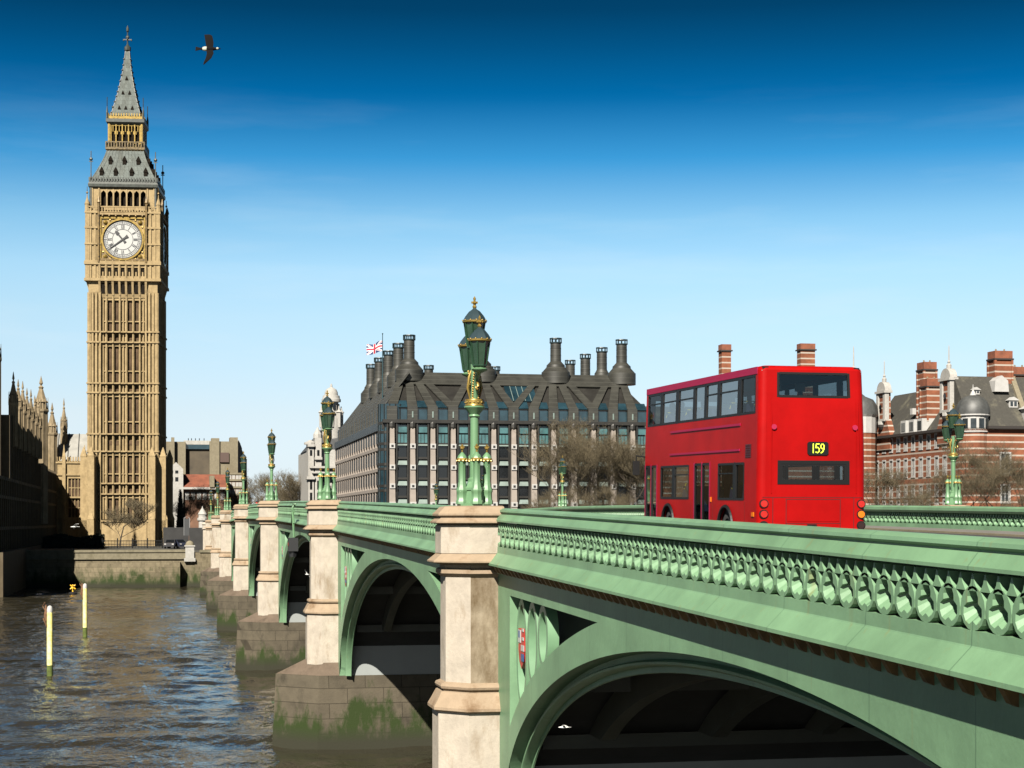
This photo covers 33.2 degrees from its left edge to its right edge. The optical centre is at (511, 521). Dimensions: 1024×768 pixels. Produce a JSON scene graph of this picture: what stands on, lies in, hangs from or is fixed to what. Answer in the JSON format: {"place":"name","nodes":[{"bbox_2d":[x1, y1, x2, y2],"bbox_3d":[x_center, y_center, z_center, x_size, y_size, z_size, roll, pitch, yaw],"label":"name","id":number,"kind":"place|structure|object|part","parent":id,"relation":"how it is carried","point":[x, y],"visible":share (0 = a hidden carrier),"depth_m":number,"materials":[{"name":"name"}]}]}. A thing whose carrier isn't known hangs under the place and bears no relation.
{"place":"outdoors","nodes":[
{"label":"outdoors","id":0,"kind":"place"},
{"bbox_2d":[36,546,198,556],"bbox_3d":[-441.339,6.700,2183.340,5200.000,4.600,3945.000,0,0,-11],"label":"bank ground","id":1,"kind":"structure","parent":0,"point":[133,548],"depth_m":285.59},
{"bbox_2d":[0,348,56,596],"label":"gothic palace","id":2,"kind":"structure","parent":1,"relation":"on","point":[28,499],"depth_m":245.49,"materials":[{"name":"stone"}]},
{"bbox_2d":[48,400,86,536],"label":"gothic hall","id":3,"kind":"structure","parent":1,"relation":"on","point":[64,450],"depth_m":327.38,"materials":[{"name":"stone"}]},
{"bbox_2d":[68,478,79,516],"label":"traceried window","id":4,"kind":"structure","parent":3,"relation":"in","point":[73,483],"depth_m":327.81,"materials":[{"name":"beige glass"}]},
{"bbox_2d":[42,533,104,547],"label":"clipped hedge","id":5,"kind":"object","parent":1,"relation":"on","point":[60,540],"visible":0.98,"depth_m":290.36,"materials":[{"name":"plant"}]},
{"bbox_2d":[78,25,174,545],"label":"clock tower","id":6,"kind":"structure","parent":1,"relation":"on","point":[126,264],"depth_m":316.97,"materials":[{"name":"stone"}]},
{"bbox_2d":[102,497,157,546],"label":"bare tree","id":7,"kind":"object","parent":1,"relation":"on","point":[137,520],"visible":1,"depth_m":297.21,"materials":[{"name":"brown plant"}]},
{"bbox_2d":[102,538,162,547],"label":"iron railing","id":8,"kind":"object","parent":1,"relation":"on","point":[108,544],"visible":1,"depth_m":287.03,"materials":[{"name":"black metal"}]},
{"bbox_2d":[164,539,176,548],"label":"parked car","id":9,"kind":"object","parent":1,"relation":"on","point":[168,543],"visible":1,"depth_m":280.67,"materials":[{"name":"grey paint"}]},
{"bbox_2d":[169,539,185,547],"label":"parked car","id":10,"kind":"object","parent":1,"relation":"on","point":[181,542],"visible":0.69,"depth_m":282.38,"materials":[{"name":"black paint"}]},
{"bbox_2d":[173,463,182,524],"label":"white house","id":11,"kind":"structure","parent":1,"relation":"on","point":[177,476],"depth_m":407.38,"materials":[{"name":"paint"}]},
{"bbox_2d":[175,489,184,526],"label":"conifer tree","id":12,"kind":"object","parent":1,"relation":"on","point":[180,515],"visible":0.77,"depth_m":338.28,"materials":[{"name":"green plant"}]},
{"bbox_2d":[184,517,189,535],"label":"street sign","id":13,"kind":"object","parent":1,"relation":"on","point":[186,526],"visible":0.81,"depth_m":280.01,"materials":[{"name":"grey metal"}]},
{"bbox_2d":[173,485,213,519],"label":"bare tree","id":14,"kind":"object","parent":1,"relation":"on","point":[189,505],"visible":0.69,"depth_m":345.75,"materials":[{"name":"brown plant"}]},
{"bbox_2d":[166,437,237,474],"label":"stone building","id":15,"kind":"structure","parent":1,"relation":"on","point":[214,456],"depth_m":433.14,"materials":[{"name":"beige stone"}]},
{"bbox_2d":[187,488,216,514],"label":"bare tree","id":16,"kind":"object","parent":1,"relation":"on","point":[208,503],"visible":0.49,"depth_m":349.89,"materials":[{"name":"brown plant"}]},
{"bbox_2d":[197,506,207,527],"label":"stone pylon","id":17,"kind":"object","parent":1,"relation":"on","point":[202,518],"visible":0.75,"depth_m":271.16,"materials":[{"name":"white stone"}]},
{"bbox_2d":[238,440,246,493],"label":"white wing","id":18,"kind":"structure","parent":1,"relation":"on","point":[240,452],"depth_m":437.00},
{"bbox_2d":[247,476,296,503],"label":"distant wood","id":19,"kind":"object","parent":1,"relation":"on","point":[274,492],"visible":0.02,"depth_m":545.06,"materials":[{"name":"brown plant"}]},
{"bbox_2d":[273,468,300,500],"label":"bare tree","id":20,"kind":"object","parent":1,"relation":"on","point":[287,482],"visible":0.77,"depth_m":496.91,"materials":[{"name":"brown plant"}]},
{"bbox_2d":[298,384,343,500],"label":"domed building","id":21,"kind":"structure","parent":1,"relation":"on","point":[311,459],"depth_m":469.60,"materials":[{"name":"white stone"}]},
{"bbox_2d":[334,334,645,509],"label":"office block","id":22,"kind":"structure","parent":1,"relation":"on","point":[405,438],"depth_m":307.00,"materials":[{"name":"grey stone"}]},
{"bbox_2d":[382,333,382,397],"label":"flagpole","id":23,"kind":"object","parent":22,"relation":"on","point":[382,365],"visible":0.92,"depth_m":321.99,"materials":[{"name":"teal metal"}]},
{"bbox_2d":[367,341,381,354],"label":"flag","id":24,"kind":"object","parent":23,"relation":"attached to","point":[374,348],"visible":1,"depth_m":321.62,"materials":[{"name":"multicoloured fabric"}]},
{"bbox_2d":[645,343,877,504],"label":"brick building","id":25,"kind":"structure","parent":1,"relation":"on","point":[805,354],"depth_m":372.30,"materials":[{"name":"brick"}]},
{"bbox_2d":[864,462,907,504],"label":"bare tree","id":26,"kind":"object","parent":1,"relation":"on","point":[885,475],"visible":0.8,"depth_m":318.47,"materials":[{"name":"brown plant"}]},
{"bbox_2d":[864,469,934,505],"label":"bare tree","id":27,"kind":"object","parent":1,"relation":"on","point":[910,497],"visible":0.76,"depth_m":317.19,"materials":[{"name":"brown plant"}]},
{"bbox_2d":[921,463,963,503],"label":"bare tree","id":28,"kind":"object","parent":1,"relation":"on","point":[938,491],"visible":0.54,"depth_m":320.99,"materials":[{"name":"brown plant"}]},
{"bbox_2d":[875,346,1023,506],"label":"brick building","id":29,"kind":"structure","parent":1,"relation":"on","point":[988,408],"depth_m":343.88,"materials":[{"name":"red brick"}]},
{"bbox_2d":[876,461,878,479],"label":"window","id":30,"kind":"structure","parent":29,"relation":"in","point":[877,462],"depth_m":376.85,"materials":[{"name":"white glass"}]},
{"bbox_2d":[882,460,885,478],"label":"window","id":31,"kind":"structure","parent":29,"relation":"in","point":[883,461],"depth_m":373.28,"materials":[{"name":"white glass"}]},
{"bbox_2d":[889,459,892,478],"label":"window","id":32,"kind":"structure","parent":29,"relation":"in","point":[891,460],"depth_m":369.65,"materials":[{"name":"white glass"}]},
{"bbox_2d":[896,459,899,477],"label":"window","id":33,"kind":"structure","parent":29,"relation":"in","point":[896,459],"depth_m":366.15,"materials":[{"name":"white glass"}]},
{"bbox_2d":[896,437,899,451],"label":"window","id":34,"kind":"structure","parent":29,"relation":"in","point":[898,438],"depth_m":366.15,"materials":[{"name":"white glass"}]},
{"bbox_2d":[903,436,907,451],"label":"window","id":35,"kind":"structure","parent":29,"relation":"in","point":[906,437],"depth_m":362.06,"materials":[{"name":"white glass"}]},
{"bbox_2d":[904,458,907,477],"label":"window","id":36,"kind":"structure","parent":29,"relation":"in","point":[905,459],"depth_m":362.06,"materials":[{"name":"white glass"}]},
{"bbox_2d":[910,457,914,477],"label":"window","id":37,"kind":"structure","parent":29,"relation":"in","point":[912,459],"depth_m":358.80,"materials":[{"name":"white glass"}]},
{"bbox_2d":[911,435,914,450],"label":"window","id":38,"kind":"structure","parent":29,"relation":"in","point":[913,436],"depth_m":358.80,"materials":[{"name":"white glass"}]},
{"bbox_2d":[918,434,922,449],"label":"window","id":39,"kind":"structure","parent":29,"relation":"in","point":[920,436],"depth_m":354.88,"materials":[{"name":"white glass"}]},
{"bbox_2d":[919,457,922,476],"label":"window","id":40,"kind":"structure","parent":29,"relation":"in","point":[921,460],"depth_m":354.88,"materials":[{"name":"white glass"}]},
{"bbox_2d":[926,456,930,476],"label":"window","id":41,"kind":"structure","parent":29,"relation":"in","point":[929,457],"depth_m":351.22,"materials":[{"name":"white glass"}]},
{"bbox_2d":[926,434,930,449],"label":"window","id":42,"kind":"structure","parent":29,"relation":"in","point":[928,438],"depth_m":351.69,"materials":[{"name":"white glass"}]},
{"bbox_2d":[934,455,938,476],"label":"window","id":43,"kind":"structure","parent":29,"relation":"in","point":[936,457],"depth_m":348.19,"materials":[{"name":"white glass"}]},
{"bbox_2d":[934,433,938,448],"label":"window","id":44,"kind":"structure","parent":29,"relation":"in","point":[937,446],"depth_m":348.19,"materials":[{"name":"white glass"}]},
{"bbox_2d":[942,455,946,475],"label":"window","id":45,"kind":"structure","parent":29,"relation":"in","point":[945,461],"depth_m":344.38,"materials":[{"name":"white glass"}]},
{"bbox_2d":[1000,485,1010,502],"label":"window","id":46,"kind":"structure","parent":29,"relation":"in","point":[1008,497],"depth_m":334.77,"materials":[{"name":"white glass"}]},
{"bbox_2d":[1000,452,1010,472],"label":"window","id":47,"kind":"structure","parent":29,"relation":"in","point":[1000,452],"depth_m":334.77,"materials":[{"name":"grey glass"}]},
{"bbox_2d":[163,527,202,549],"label":"approach wall","id":48,"kind":"structure","parent":0,"point":[195,536],"depth_m":286.22,"materials":[{"name":"grey concrete"}]},
{"bbox_2d":[195,34,220,64],"bbox_3d":[-10.948,-17.024,61.974,0.918,1.224,0.178,0,-22,1],"label":"gull","id":49,"kind":"object","parent":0,"point":[209,48],"visible":1,"depth_m":61.97,"materials":[{"name":"black"}]},
{"bbox_2d":[0,586,431,767],"bbox_3d":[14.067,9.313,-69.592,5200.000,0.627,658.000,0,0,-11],"label":"river water","id":50,"kind":"structure","parent":0,"point":[151,677],"depth_m":93.96,"materials":[{"name":"brown liquid"}]},
{"bbox_2d":[42,602,52,675],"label":"mooring pile","id":51,"kind":"object","parent":50,"relation":"in","point":[48,614],"visible":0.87,"depth_m":103.19,"materials":[{"name":"yellow paint"}]},
{"bbox_2d":[68,584,76,594],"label":"marker buoy","id":52,"kind":"object","parent":50,"relation":"in","point":[72,592],"visible":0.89,"depth_m":221.97,"materials":[{"name":"yellow metal"}]},
{"bbox_2d":[80,581,86,636],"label":"mooring pile","id":53,"kind":"object","parent":50,"relation":"in","point":[84,590],"visible":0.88,"depth_m":140.16,"materials":[{"name":"yellow paint"}]},
{"bbox_2d":[26,550,210,587],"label":"embankment wall","id":54,"kind":"structure","parent":50,"relation":"in","point":[115,568],"depth_m":245.64,"materials":[{"name":"stone"}]},
{"bbox_2d":[184,541,194,561],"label":"gate pillar","id":55,"kind":"structure","parent":54,"relation":"on","point":[189,546],"depth_m":248.05,"materials":[{"name":"white stone"}]},
{"bbox_2d":[200,500,1023,767],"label":"road bridge","id":56,"kind":"structure","parent":50,"relation":"in","point":[615,636],"depth_m":34.37,"materials":[{"name":"green paint"}]},
{"bbox_2d":[208,490,213,519],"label":"bridge lamp","id":57,"kind":"object","parent":56,"relation":"on","point":[211,513],"visible":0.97,"depth_m":250.64,"materials":[{"name":"green metal"}]},
{"bbox_2d":[214,480,220,514],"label":"bridge lamp","id":58,"kind":"object","parent":56,"relation":"on","point":[218,507],"visible":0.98,"depth_m":219.33,"materials":[{"name":"green metal"}]},
{"bbox_2d":[224,467,230,509],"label":"bridge lamp","id":59,"kind":"object","parent":56,"relation":"on","point":[227,506],"visible":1,"depth_m":185.24,"materials":[{"name":"green metal"}]},
{"bbox_2d":[239,451,247,503],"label":"bridge lamp","id":60,"kind":"object","parent":56,"relation":"on","point":[243,457],"visible":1,"depth_m":147.90,"materials":[{"name":"green metal"}]},
{"bbox_2d":[265,428,277,500],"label":"bridge lamp","id":61,"kind":"object","parent":56,"relation":"on","point":[270,495],"visible":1,"depth_m":109.09,"materials":[{"name":"green metal"}]},
{"bbox_2d":[288,503,297,556],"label":"navigation light","id":62,"kind":"object","parent":56,"relation":"attached to","point":[292,547],"visible":1,"depth_m":90.30,"materials":[{"name":"green paint"}]},
{"bbox_2d":[317,390,336,499],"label":"bridge lamp","id":63,"kind":"object","parent":56,"relation":"on","point":[326,492],"visible":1,"depth_m":71.80,"materials":[{"name":"green metal"}]},
{"bbox_2d":[433,482,438,504],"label":"bridge lamp","id":64,"kind":"object","parent":56,"relation":"on","point":[435,489],"visible":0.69,"depth_m":224.92,"materials":[{"name":"green metal"}]},
{"bbox_2d":[456,296,492,505],"bbox_3d":[-0.823,-2.653,37.786,0.830,4.625,1.805,0,0,-11],"label":"bridge lamp","id":65,"kind":"object","parent":56,"relation":"on","point":[474,345],"visible":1,"depth_m":37.64,"materials":[{"name":"green metal"}]},
{"bbox_2d":[558,455,566,506],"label":"bridge lamp","id":66,"kind":"object","parent":56,"relation":"on","point":[562,467],"visible":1,"depth_m":153.50,"materials":[{"name":"green metal"}]},
{"bbox_2d":[865,525,1023,534],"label":"bridge pavements","id":67,"kind":"structure","parent":56,"relation":"on","point":[966,530],"depth_m":71.38,"materials":[{"name":"grey concrete"}]},
{"bbox_2d":[941,403,965,504],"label":"bridge lamp","id":68,"kind":"object","parent":56,"relation":"on","point":[953,496],"visible":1,"depth_m":77.40,"materials":[{"name":"green metal"}]},
{"bbox_2d":[0,0,1023,503],"label":"sky","id":69,"kind":"structure","parent":0,"point":[678,180],"materials":[{"name":"blue"}]},
{"bbox_2d":[509,523,1023,538],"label":"bridge road","id":70,"kind":"structure","parent":0,"point":[955,534],"depth_m":58.81,"materials":[{"name":"grey asphalt"}]},
{"bbox_2d":[633,365,865,528],"bbox_3d":[6.049,-1.558,45.100,3.197,4.412,10.017,0,1,-11],"label":"double decker bus","id":71,"kind":"object","parent":70,"relation":"on","point":[770,444],"visible":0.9,"depth_m":40.45,"materials":[{"name":"red paint"}]},
{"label":"door leaf","id":72,"kind":"part","parent":71,"relation":"part of","materials":[{"name":"black rubber"}]},
{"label":"door leaf","id":73,"kind":"part","parent":71,"relation":"part of","materials":[{"name":"black rubber"}]},
{"bbox_3d":[4.050,-3.157,48.575,0.080,0.911,1.312,0,1,-11],"label":"window","id":74,"kind":"part","parent":71,"relation":"part of","materials":[{"name":"glass"}]},
{"bbox_3d":[4.270,-1.089,47.300,0.066,0.911,1.158,0,1,-11],"label":"window","id":75,"kind":"part","parent":71,"relation":"part of","materials":[{"name":"glass"}]},
{"bbox_3d":[4.336,-3.130,47.156,0.080,0.911,1.351,0,1,-11],"label":"window","id":76,"kind":"part","parent":71,"relation":"part of","materials":[{"name":"clear glass"}]},
{"bbox_3d":[4.545,-1.063,45.938,0.066,0.911,1.351,0,1,-11],"label":"window","id":77,"kind":"part","parent":71,"relation":"part of","materials":[{"name":"black glass"}]},
{"bbox_3d":[4.640,-3.103,45.653,0.080,0.911,1.370,0,1,-11],"label":"window","id":78,"kind":"part","parent":71,"relation":"part of","materials":[{"name":"clear glass"}]},
{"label":"door leaf","id":79,"kind":"part","parent":71,"relation":"part of","materials":[{"name":"black rubber"}]},
{"bbox_3d":[4.879,-3.080,44.471,0.080,0.911,0.888,0,1,-11],"label":"window","id":80,"kind":"part","parent":71,"relation":"part of","materials":[{"name":"clear glass"}]},
{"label":"door leaf","id":81,"kind":"part","parent":71,"relation":"part of","materials":[{"name":"black rubber"}]},
{"bbox_3d":[5.078,-3.061,43.487,0.080,0.911,0.965,0,1,-11],"label":"window","id":82,"kind":"part","parent":71,"relation":"part of","materials":[{"name":"clear glass"}]},
{"bbox_3d":[5.277,-0.994,42.316,0.066,0.911,1.216,0,1,-11],"label":"window","id":83,"kind":"part","parent":71,"relation":"part of","materials":[{"name":"black glass"}]},
{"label":"window","id":84,"kind":"part","parent":71,"relation":"part of","materials":[{"name":"glass"}]},
{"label":"window","id":85,"kind":"part","parent":71,"relation":"part of","materials":[{"name":"black glass"}]},
{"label":"window","id":86,"kind":"part","parent":71,"relation":"part of","materials":[{"name":"black glass"}]},
{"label":"rear window","id":87,"kind":"part","parent":71,"relation":"part of","materials":[{"name":"glass"}]},
{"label":"rear window","id":88,"kind":"part","parent":71,"relation":"part of","materials":[{"name":"glass"}]},
{"bbox_2d":[864,527,1023,536],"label":"bridge kerbs","id":89,"kind":"structure","parent":70,"relation":"on","point":[972,533],"depth_m":66.98,"materials":[{"name":"beige stone"}]},
{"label":"embankment road","id":90,"kind":"structure","parent":0,"visible":0},
{"bbox_2d":[515,487,560,508],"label":"bare tree","id":91,"kind":"object","parent":90,"relation":"on","point":[544,500],"visible":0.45,"depth_m":287.50,"materials":[{"name":"brown plant"}]},
{"bbox_2d":[507,427,594,500],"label":"bare tree","id":92,"kind":"object","parent":90,"relation":"on","point":[552,464],"visible":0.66,"depth_m":289.87,"materials":[{"name":"brown plant"}]},
{"bbox_2d":[540,483,602,507],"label":"bare tree","id":93,"kind":"object","parent":90,"relation":"on","point":[573,495],"visible":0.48,"depth_m":285.13,"materials":[{"name":"brown plant"}]},
{"bbox_2d":[532,418,634,505],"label":"bare tree","id":94,"kind":"object","parent":90,"relation":"on","point":[590,460],"visible":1,"depth_m":285.50,"materials":[{"name":"brown plant"}]},
{"bbox_2d":[550,417,644,505],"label":"bare tree","id":95,"kind":"object","parent":90,"relation":"on","point":[605,468],"visible":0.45,"depth_m":294.79,"materials":[{"name":"brown plant"}]},
{"bbox_2d":[586,480,641,505],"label":"bare tree","id":96,"kind":"object","parent":90,"relation":"on","point":[614,498],"visible":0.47,"depth_m":286.51,"materials":[{"name":"brown plant"}]},
{"bbox_2d":[593,431,645,504],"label":"bare tree","id":97,"kind":"object","parent":90,"relation":"on","point":[622,453],"visible":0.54,"depth_m":290.57,"materials":[{"name":"brown plant"}]},
{"bbox_2d":[609,439,645,503],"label":"bare tree","id":98,"kind":"object","parent":90,"relation":"on","point":[640,481],"visible":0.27,"depth_m":292.04,"materials":[{"name":"brown plant"}]},
{"bbox_2d":[909,491,938,505],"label":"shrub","id":99,"kind":"object","parent":90,"relation":"on","point":[928,502],"visible":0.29,"depth_m":302.11,"materials":[{"name":"brown plant"}]},
{"bbox_2d":[929,441,1019,505],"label":"bare tree","id":100,"kind":"object","parent":90,"relation":"on","point":[996,451],"visible":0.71,"depth_m":311.68,"materials":[{"name":"brown plant"}]},
{"bbox_2d":[938,440,1023,506],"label":"bare tree","id":101,"kind":"object","parent":90,"relation":"on","point":[991,475],"visible":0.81,"depth_m":310.93,"materials":[{"name":"brown plant"}]},
{"bbox_2d":[985,449,1023,506],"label":"bare tree","id":102,"kind":"object","parent":90,"relation":"on","point":[1020,472],"visible":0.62,"depth_m":315.52,"materials":[{"name":"brown plant"}]},
{"bbox_2d":[995,488,1023,506],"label":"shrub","id":103,"kind":"object","parent":90,"relation":"on","point":[1009,504],"visible":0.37,"depth_m":302.77,"materials":[{"name":"brown plant"}]},
{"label":"approach street","id":104,"kind":"structure","parent":0,"visible":0},
{"bbox_2d":[183,474,226,527],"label":"red roofed house","id":105,"kind":"structure","parent":104,"relation":"on","point":[194,481],"depth_m":410.02,"materials":[{"name":"brown brick"}]},
{"bbox_2d":[203,490,233,516],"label":"bare tree","id":106,"kind":"object","parent":104,"relation":"on","point":[222,494],"visible":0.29,"depth_m":381.86,"materials":[{"name":"brown plant"}]},
{"bbox_2d":[228,473,241,509],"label":"brick hall","id":107,"kind":"structure","parent":104,"relation":"on","point":[235,484],"depth_m":419.80,"materials":[{"name":"beige brick"}]},
{"bbox_2d":[216,487,254,509],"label":"bare tree","id":108,"kind":"object","parent":104,"relation":"on","point":[233,501],"visible":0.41,"depth_m":379.12,"materials":[{"name":"brown plant"}]},
{"bbox_2d":[247,471,280,503],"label":"bare tree","id":109,"kind":"object","parent":104,"relation":"on","point":[252,487],"visible":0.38,"depth_m":513.45,"materials":[{"name":"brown plant"}]},
{"bbox_2d":[247,472,299,503],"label":"bare tree","id":110,"kind":"object","parent":104,"relation":"on","point":[286,497],"visible":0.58,"depth_m":501.82,"materials":[{"name":"brown plant"}]}
]}

